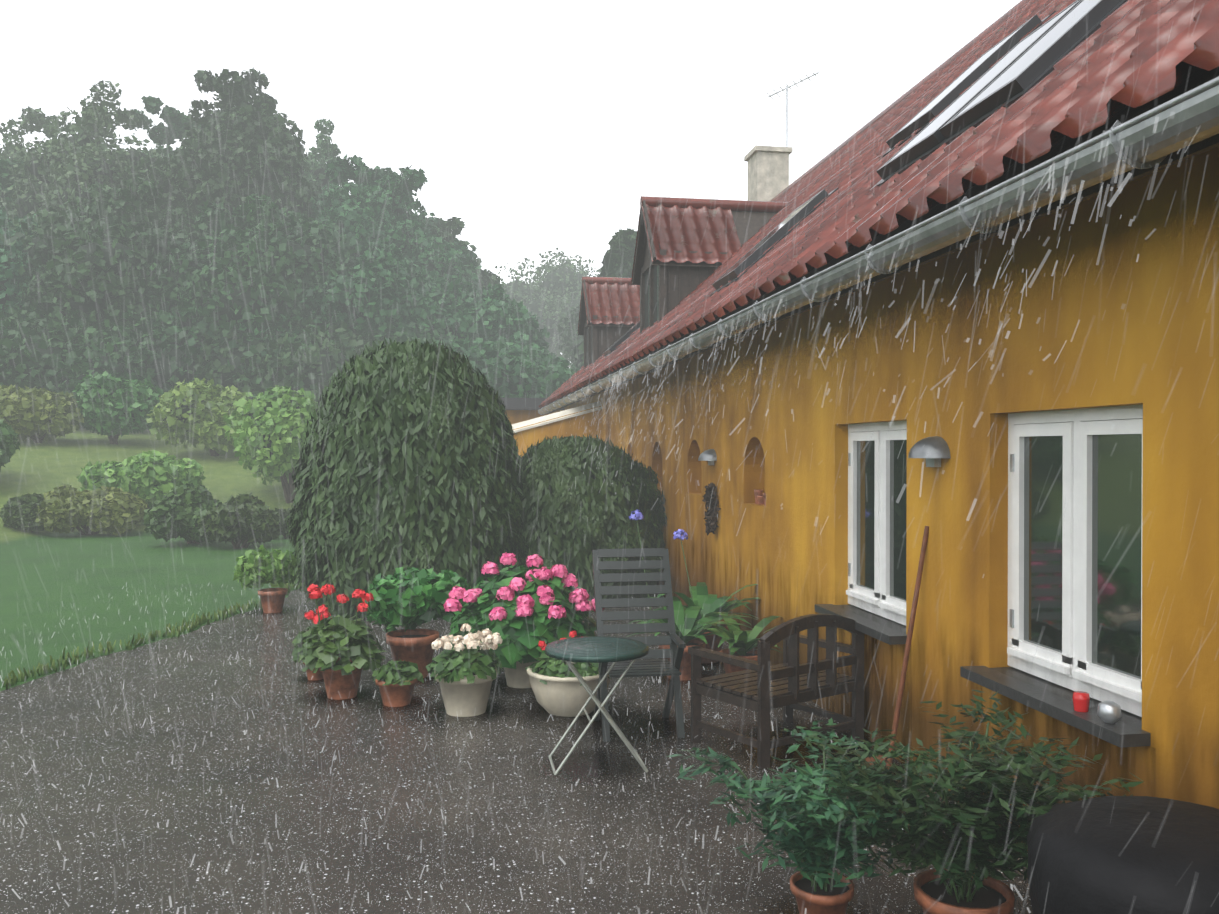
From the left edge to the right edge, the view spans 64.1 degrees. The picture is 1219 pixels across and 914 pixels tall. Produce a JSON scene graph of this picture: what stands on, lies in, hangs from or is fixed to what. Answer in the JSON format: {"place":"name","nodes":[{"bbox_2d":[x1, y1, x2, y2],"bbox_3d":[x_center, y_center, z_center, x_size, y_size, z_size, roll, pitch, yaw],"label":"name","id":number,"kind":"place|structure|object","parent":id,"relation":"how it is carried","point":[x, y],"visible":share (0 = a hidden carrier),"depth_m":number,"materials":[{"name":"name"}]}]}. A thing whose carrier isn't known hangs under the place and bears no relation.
{"place":"outdoors","nodes":[
{"label":"outdoors","id":0,"kind":"place"},
{"bbox_2d":[0,106,60,187],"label":"tree","id":1,"kind":"object","parent":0,"point":[32,116],"depth_m":50.53,"materials":[{"name":"green plant"}]},
{"bbox_2d":[0,80,171,228],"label":"tree","id":2,"kind":"object","parent":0,"point":[96,121],"depth_m":43.10,"materials":[{"name":"green plant"}]},
{"bbox_2d":[0,427,298,690],"bbox_3d":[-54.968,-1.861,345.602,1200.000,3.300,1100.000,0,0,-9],"label":"lawn","id":3,"kind":"structure","parent":0,"point":[92,583],"depth_m":15.62,"materials":[{"name":"green plant"}]},
{"bbox_2d":[0,420,19,471],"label":"shrub","id":4,"kind":"object","parent":3,"relation":"on","point":[8,441],"visible":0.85,"depth_m":24.02,"materials":[{"name":"green plant"}]},
{"bbox_2d":[0,492,43,531],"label":"shrub","id":5,"kind":"object","parent":3,"relation":"on","point":[17,512],"depth_m":21.68,"materials":[{"name":"green plant"}]},
{"bbox_2d":[0,209,51,320],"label":"tree","id":6,"kind":"object","parent":3,"relation":"on","point":[6,223],"depth_m":37.30,"materials":[{"name":"green plant"}]},
{"bbox_2d":[0,384,83,442],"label":"shrub","id":7,"kind":"object","parent":3,"relation":"on","point":[15,404],"depth_m":29.39,"materials":[{"name":"green plant"}]},
{"bbox_2d":[0,314,104,425],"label":"tree","id":8,"kind":"object","parent":3,"relation":"on","point":[5,331],"depth_m":35.37,"materials":[{"name":"green plant"}]},
{"bbox_2d":[0,303,137,394],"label":"tree","id":9,"kind":"object","parent":3,"relation":"on","point":[18,323],"depth_m":34.71,"materials":[{"name":"green plant"}]},
{"bbox_2d":[35,484,147,535],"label":"shrub","id":10,"kind":"object","parent":3,"relation":"on","point":[115,511],"depth_m":21.42,"materials":[{"name":"green plant"}]},
{"bbox_2d":[0,175,228,429],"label":"tree","id":11,"kind":"object","parent":3,"relation":"on","point":[104,205],"depth_m":36.64,"materials":[{"name":"green plant"}]},
{"bbox_2d":[71,371,163,443],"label":"shrub","id":12,"kind":"object","parent":3,"relation":"on","point":[102,413],"depth_m":30.26,"materials":[{"name":"green plant"}]},
{"bbox_2d":[8,304,244,428],"bbox_3d":[-17.786,-3.318,39.239,12.381,5.293,12.470,0,0,-9],"label":"tree","id":13,"kind":"object","parent":3,"relation":"on","point":[98,349],"depth_m":34.76,"materials":[{"name":"green plant"}]},
{"bbox_2d":[76,449,205,508],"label":"shrub","id":14,"kind":"object","parent":3,"relation":"on","point":[134,475],"depth_m":23.15,"materials":[{"name":"green plant"}]},
{"bbox_2d":[142,481,221,543],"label":"shrub","id":15,"kind":"object","parent":3,"relation":"on","point":[181,505],"depth_m":19.24,"materials":[{"name":"green plant"}]},
{"bbox_2d":[146,378,251,455],"bbox_3d":[-12.229,-1.212,30.081,3.590,2.474,3.440,0,0,-9],"label":"shrub","id":16,"kind":"object","parent":3,"relation":"on","point":[215,406],"depth_m":28.95,"materials":[{"name":"green plant"}]},
{"bbox_2d":[131,302,307,429],"bbox_3d":[-15.252,-3.493,40.404,13.266,5.415,12.552,0,0,-9],"label":"tree","id":17,"kind":"object","parent":3,"relation":"on","point":[232,343],"depth_m":35.66,"materials":[{"name":"green plant"}]},
{"bbox_2d":[111,67,328,232],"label":"tree","id":18,"kind":"object","parent":3,"relation":"on","point":[238,97],"depth_m":42.51,"materials":[{"name":"green plant"}]},
{"bbox_2d":[197,492,282,548],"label":"shrub","id":19,"kind":"object","parent":3,"relation":"on","point":[259,519],"depth_m":18.82,"materials":[{"name":"green plant"}]},
{"bbox_2d":[133,193,357,343],"bbox_3d":[-13.706,-5.712,39.881,10.557,9.868,10.788,0,0,-9],"label":"tree","id":20,"kind":"object","parent":3,"relation":"on","point":[254,226],"depth_m":36.60,"materials":[{"name":"green plant"}]},
{"bbox_2d":[222,385,317,502],"bbox_3d":[-8.272,-0.334,25.000,3.070,3.114,3.281,0,0,-9],"label":"shrub","id":21,"kind":"object","parent":3,"relation":"on","point":[248,443],"depth_m":24.12,"materials":[{"name":"green plant"}]},
{"bbox_2d":[274,506,293,538],"bbox_3d":[-6.984,1.458,21.172,1.132,0.756,0.982,0,0,-9],"label":"birdbath","id":22,"kind":"object","parent":3,"relation":"on","point":[282,513],"depth_m":20.95,"materials":[{"name":"grey stone"}]},
{"bbox_2d":[182,312,398,406],"bbox_3d":[-11.390,-3.212,39.144,11.436,4.977,12.365,0,0,-9],"label":"tree","id":23,"kind":"object","parent":3,"relation":"on","point":[311,358],"depth_m":34.56,"materials":[{"name":"green plant"}]},
{"bbox_2d":[236,322,469,401],"bbox_3d":[-8.854,-2.954,38.862,11.279,4.884,11.636,0,0,-9],"label":"tree","id":24,"kind":"object","parent":3,"relation":"on","point":[422,335],"depth_m":35.19,"materials":[{"name":"green plant"}]},
{"bbox_2d":[296,238,484,341],"bbox_3d":[-9.344,-4.755,40.160,8.872,7.978,8.834,0,0,-9],"label":"tree","id":25,"kind":"object","parent":3,"relation":"on","point":[414,302],"depth_m":37.29,"materials":[{"name":"green plant"}]},
{"bbox_2d":[307,154,481,294],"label":"tree","id":26,"kind":"object","parent":3,"relation":"on","point":[370,218],"depth_m":43.33,"materials":[{"name":"green plant"}]},
{"bbox_2d":[418,216,506,294],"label":"tree","id":27,"kind":"object","parent":3,"relation":"on","point":[450,229],"depth_m":48.89,"materials":[{"name":"green plant"}]},
{"bbox_2d":[437,283,557,361],"bbox_3d":[-5.880,-3.980,41.031,7.588,6.350,7.531,0,0,-9],"label":"tree","id":28,"kind":"object","parent":3,"relation":"on","point":[490,306],"depth_m":39.44,"materials":[{"name":"green plant"}]},
{"bbox_2d":[422,336,576,372],"bbox_3d":[-5.801,-2.595,38.440,9.536,4.258,10.514,0,0,-9],"label":"tree","id":29,"kind":"object","parent":3,"relation":"on","point":[472,350],"depth_m":35.06,"materials":[{"name":"green plant"}]},
{"bbox_2d":[474,354,579,397],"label":"tree","id":30,"kind":"object","parent":3,"relation":"on","point":[535,379],"depth_m":33.30,"materials":[{"name":"green plant"}]},
{"bbox_2d":[495,247,600,366],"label":"tree","id":31,"kind":"object","parent":3,"relation":"on","point":[548,267],"depth_m":70.14,"materials":[{"name":"green plant"}]},
{"bbox_2d":[498,398,601,456],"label":"outbuilding","id":32,"kind":"structure","parent":3,"relation":"on","point":[530,424],"depth_m":17.90,"materials":[{"name":"yellow paint"}]},
{"bbox_2d":[557,304,583,368],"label":"tree","id":33,"kind":"object","parent":3,"relation":"on","point":[572,327],"depth_m":53.64,"materials":[{"name":"green plant"}]},
{"bbox_2d":[572,228,636,368],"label":"tree","id":34,"kind":"object","parent":3,"relation":"on","point":[618,259],"visible":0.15,"depth_m":41.21,"materials":[{"name":"green plant"}]},
{"bbox_2d":[128,95,202,164],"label":"tree","id":35,"kind":"object","parent":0,"point":[175,119],"visible":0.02,"depth_m":49.95,"materials":[{"name":"green plant"}]},
{"bbox_2d":[299,119,353,192],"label":"tree","id":36,"kind":"object","parent":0,"point":[323,153],"depth_m":50.34,"materials":[{"name":"green plant"}]},
{"bbox_2d":[0,0,1021,354],"label":"sky","id":37,"kind":"structure","parent":0,"point":[541,147],"materials":[{"name":"white"}]},
{"bbox_2d":[0,589,1032,913],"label":"yard paving","id":38,"kind":"structure","parent":0,"point":[180,787],"depth_m":5.25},
{"bbox_2d":[3,581,303,689],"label":"verge grass","id":39,"kind":"structure","parent":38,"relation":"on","point":[42,670],"depth_m":9.45,"materials":[{"name":"green plant"}]},
{"bbox_2d":[4,586,772,913],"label":"rain splashes","id":40,"kind":"object","parent":38,"relation":"on","point":[334,754],"visible":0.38,"depth_m":6.04,"materials":[{"name":"liquid"}]},
{"bbox_2d":[283,337,528,618],"bbox_3d":[-2.444,0.213,11.950,2.874,3.227,2.785,0,0,-9],"label":"bush","id":41,"kind":"object","parent":38,"relation":"on","point":[373,413],"depth_m":10.90,"materials":[{"name":"green plant"}]},
{"bbox_2d":[249,609,913,913],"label":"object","id":42,"kind":"object","parent":38,"relation":"on","point":[602,763],"visible":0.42,"depth_m":6.57,"materials":[{"name":"black"}]},
{"bbox_2d":[545,636,648,774],"bbox_3d":[-0.077,1.502,5.901,0.632,0.724,0.632,0,0,-9],"label":"bistro table","id":43,"kind":"object","parent":42,"relation":"on","point":[597,649],"visible":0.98,"depth_m":5.77,"materials":[{"name":"green metal"}]},
{"bbox_2d":[592,548,685,741],"bbox_3d":[0.192,1.258,6.626,0.545,1.218,0.592,0,0,-9],"label":"folding chair","id":44,"kind":"object","parent":42,"relation":"on","point":[654,666],"visible":0.75,"depth_m":6.71,"materials":[{"name":"grey wood"}]},
{"bbox_2d":[688,614,863,768],"bbox_3d":[1.090,1.423,6.336,0.930,0.878,0.700,0,0,-36],"label":"wooden armchair","id":45,"kind":"object","parent":42,"relation":"on","point":[794,683],"visible":0.9,"depth_m":6.12,"materials":[{"name":"brown wood"}]},
{"bbox_2d":[859,526,1218,913],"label":"assorted outdoor items","id":46,"kind":"object","parent":42,"relation":"on","point":[1106,855],"visible":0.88,"depth_m":2.76,"materials":[{"name":"black plastic"}]},
{"bbox_2d":[510,434,666,599],"bbox_3d":[-0.448,0.768,12.707,2.769,2.157,2.658,0,0,-9],"label":"bush","id":47,"kind":"object","parent":38,"relation":"on","point":[558,489],"depth_m":11.84,"materials":[{"name":"green plant"}]},
{"bbox_2d":[258,489,1014,913],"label":"flower pots","id":48,"kind":"object","parent":38,"relation":"on","point":[554,695],"visible":0.5,"depth_m":6.92,"materials":[{"name":"ceramic"}]},
{"bbox_2d":[233,545,300,588],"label":"potted shrub","id":49,"kind":"object","parent":48,"relation":"on","point":[251,566],"visible":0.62,"depth_m":11.39,"materials":[{"name":"green plant"}]},
{"bbox_2d":[291,584,385,675],"bbox_3d":[-2.230,1.359,7.753,0.647,0.765,1.237,0,0,-35],"label":"geranium","id":50,"kind":"object","parent":48,"relation":"in","point":[314,650],"depth_m":7.39,"materials":[{"name":"green plant"}]},
{"bbox_2d":[371,660,423,685],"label":"pot leaves","id":51,"kind":"object","parent":48,"relation":"on","point":[389,672],"visible":0.88,"depth_m":7.22,"materials":[{"name":"green plant"}]},
{"bbox_2d":[360,567,470,632],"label":"potted bush","id":52,"kind":"object","parent":48,"relation":"on","point":[427,597],"visible":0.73,"depth_m":8.12,"materials":[{"name":"green plant"}]},
{"bbox_2d":[426,623,504,683],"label":"potted flowers","id":53,"kind":"object","parent":48,"relation":"in","point":[459,664],"depth_m":6.94,"materials":[{"name":"plant"}]},
{"bbox_2d":[312,520,696,642],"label":"flower stems","id":54,"kind":"object","parent":48,"relation":"on","point":[319,622],"visible":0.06,"depth_m":7.69,"materials":[{"name":"green plant"}]},
{"bbox_2d":[673,529,687,539],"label":"agapanthus","id":55,"kind":"object","parent":54,"relation":"on","point":[682,535],"visible":1,"depth_m":8.83,"materials":[{"name":"purple plant"}]},
{"bbox_2d":[443,552,603,668],"bbox_3d":[-0.696,1.189,7.894,1.301,0.862,1.257,0,0,-9],"label":"hydrangea","id":56,"kind":"object","parent":48,"relation":"on","point":[521,637],"depth_m":7.56,"materials":[{"name":"pink plant"}]},
{"bbox_2d":[525,630,610,685],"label":"plant","id":57,"kind":"object","parent":48,"relation":"in","point":[550,666],"depth_m":6.92,"materials":[{"name":"green plant"}]},
{"bbox_2d":[629,510,643,519],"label":"agapanthus","id":58,"kind":"object","parent":48,"relation":"on","point":[638,515],"visible":1,"depth_m":9.06,"materials":[{"name":"plant"}]},
{"bbox_2d":[627,596,756,643],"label":"wall plant","id":59,"kind":"object","parent":48,"relation":"on","point":[688,616],"visible":0.54,"depth_m":8.26,"materials":[{"name":"green plant"}]},
{"bbox_2d":[649,582,759,624],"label":"wall plant","id":60,"kind":"object","parent":48,"relation":"on","point":[707,603],"visible":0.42,"depth_m":8.90,"materials":[{"name":"green plant"}]},
{"bbox_2d":[690,616,781,655],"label":"wall plant","id":61,"kind":"object","parent":48,"relation":"on","point":[743,643],"visible":0.69,"depth_m":7.77,"materials":[{"name":"green plant"}]},
{"bbox_2d":[667,718,928,891],"bbox_3d":[0.773,1.435,3.901,1.041,0.587,1.044,0,0,-9],"label":"potted shrub","id":62,"kind":"object","parent":48,"relation":"in","point":[799,805],"depth_m":3.75,"materials":[{"name":"green plant"}]},
{"bbox_2d":[803,690,1144,902],"bbox_3d":[1.310,1.313,3.650,1.118,0.695,1.034,0,0,-9],"label":"potted shrub","id":63,"kind":"object","parent":48,"relation":"in","point":[980,850],"depth_m":3.52,"materials":[{"name":"green plant"}]},
{"bbox_2d":[565,147,1218,850],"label":"house wall","id":64,"kind":"structure","parent":38,"relation":"on","point":[1149,327],"depth_m":5.10,"materials":[{"name":"yellow paint"}]},
{"bbox_2d":[702,482,720,535],"bbox_3d":[1.047,0.538,10.060,0.140,0.554,0.414,0,0,-9],"label":"dried wreath","id":65,"kind":"object","parent":64,"relation":"attached to","point":[711,514],"visible":0.92,"depth_m":10.03,"materials":[{"name":"plant"}]},
{"bbox_2d":[698,436,950,466],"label":"wall lamps","id":66,"kind":"object","parent":64,"relation":"attached to","point":[936,448],"depth_m":5.41,"materials":[{"name":"metal"}]},
{"bbox_2d":[538,0,1218,414],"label":"rain gutter","id":67,"kind":"object","parent":64,"relation":"attached to","point":[1184,116],"visible":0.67,"depth_m":3.89,"materials":[{"name":"grey metal"}]},
{"bbox_2d":[583,117,1166,530],"bbox_3d":[0.181,-0.299,9.383,0.798,1.553,13.861,0,0,-9],"label":"rain gutter overflow","id":68,"kind":"object","parent":67,"relation":"attached to","point":[867,293],"visible":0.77,"depth_m":3.85,"materials":[{"name":"liquid"}]},
{"bbox_2d":[539,0,1218,407],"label":"roof front","id":69,"kind":"structure","parent":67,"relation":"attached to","point":[1117,60],"depth_m":4.90,"materials":[{"name":"tile"}]},
{"bbox_2d":[578,276,638,368],"bbox_3d":[0.574,-2.833,21.186,2.350,2.124,1.765,0,0,-9],"label":"dormer","id":70,"kind":"object","parent":69,"relation":"on","point":[600,339],"visible":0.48,"depth_m":20.44,"materials":[{"name":"grey wood"}]},
{"bbox_2d":[578,284,582,329],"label":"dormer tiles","id":71,"kind":"object","parent":70,"relation":"attached to","point":[580,307],"visible":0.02,"depth_m":21.39,"materials":[{"name":"red tile"}]},
{"bbox_2d":[583,282,639,324],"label":"dormer tiles","id":72,"kind":"object","parent":70,"relation":"attached to","point":[619,300],"visible":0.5,"depth_m":20.66,"materials":[{"name":"red tile"}]},
{"bbox_2d":[631,196,787,332],"bbox_3d":[1.625,-2.792,14.569,2.350,2.124,1.765,0,0,-9],"label":"dormer","id":73,"kind":"object","parent":69,"relation":"on","point":[673,285],"visible":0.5,"depth_m":14.38,"materials":[{"name":"grey wood"}]},
{"bbox_2d":[631,207,640,281],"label":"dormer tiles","id":74,"kind":"object","parent":73,"relation":"attached to","point":[636,244],"visible":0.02,"depth_m":14.80,"materials":[{"name":"red tile"}]},
{"bbox_2d":[642,204,740,263],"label":"dormer tiles","id":75,"kind":"object","parent":73,"relation":"attached to","point":[701,231],"visible":0.88,"depth_m":14.05,"materials":[{"name":"red tile"}]},
{"bbox_2d":[744,72,818,200],"bbox_3d":[3.831,-6.715,21.612,1.444,3.426,0.975,0,0,-9],"label":"chimney","id":76,"kind":"object","parent":69,"relation":"on","point":[770,184],"visible":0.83,"depth_m":21.29,"materials":[{"name":"concrete"}]},
{"bbox_2d":[602,0,1127,358],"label":"skylights","id":77,"kind":"object","parent":69,"relation":"on","point":[1027,63],"visible":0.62,"depth_m":5.95,"materials":[{"name":"grey"}]},
{"bbox_2d":[661,529,1218,822],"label":"wall grime stains","id":78,"kind":"object","parent":64,"relation":"on","point":[903,729],"depth_m":4.74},
{"bbox_2d":[815,405,1150,747],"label":"windows","id":79,"kind":"structure","parent":64,"relation":"attached to","point":[1066,594],"depth_m":4.55,"materials":[{"name":"white paint"}]},
{"bbox_2d":[1,0,1215,913],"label":"rain streaks","id":80,"kind":"object","parent":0,"point":[592,455],"visible":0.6,"depth_m":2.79,"materials":[{"name":"liquid"}]}
]}

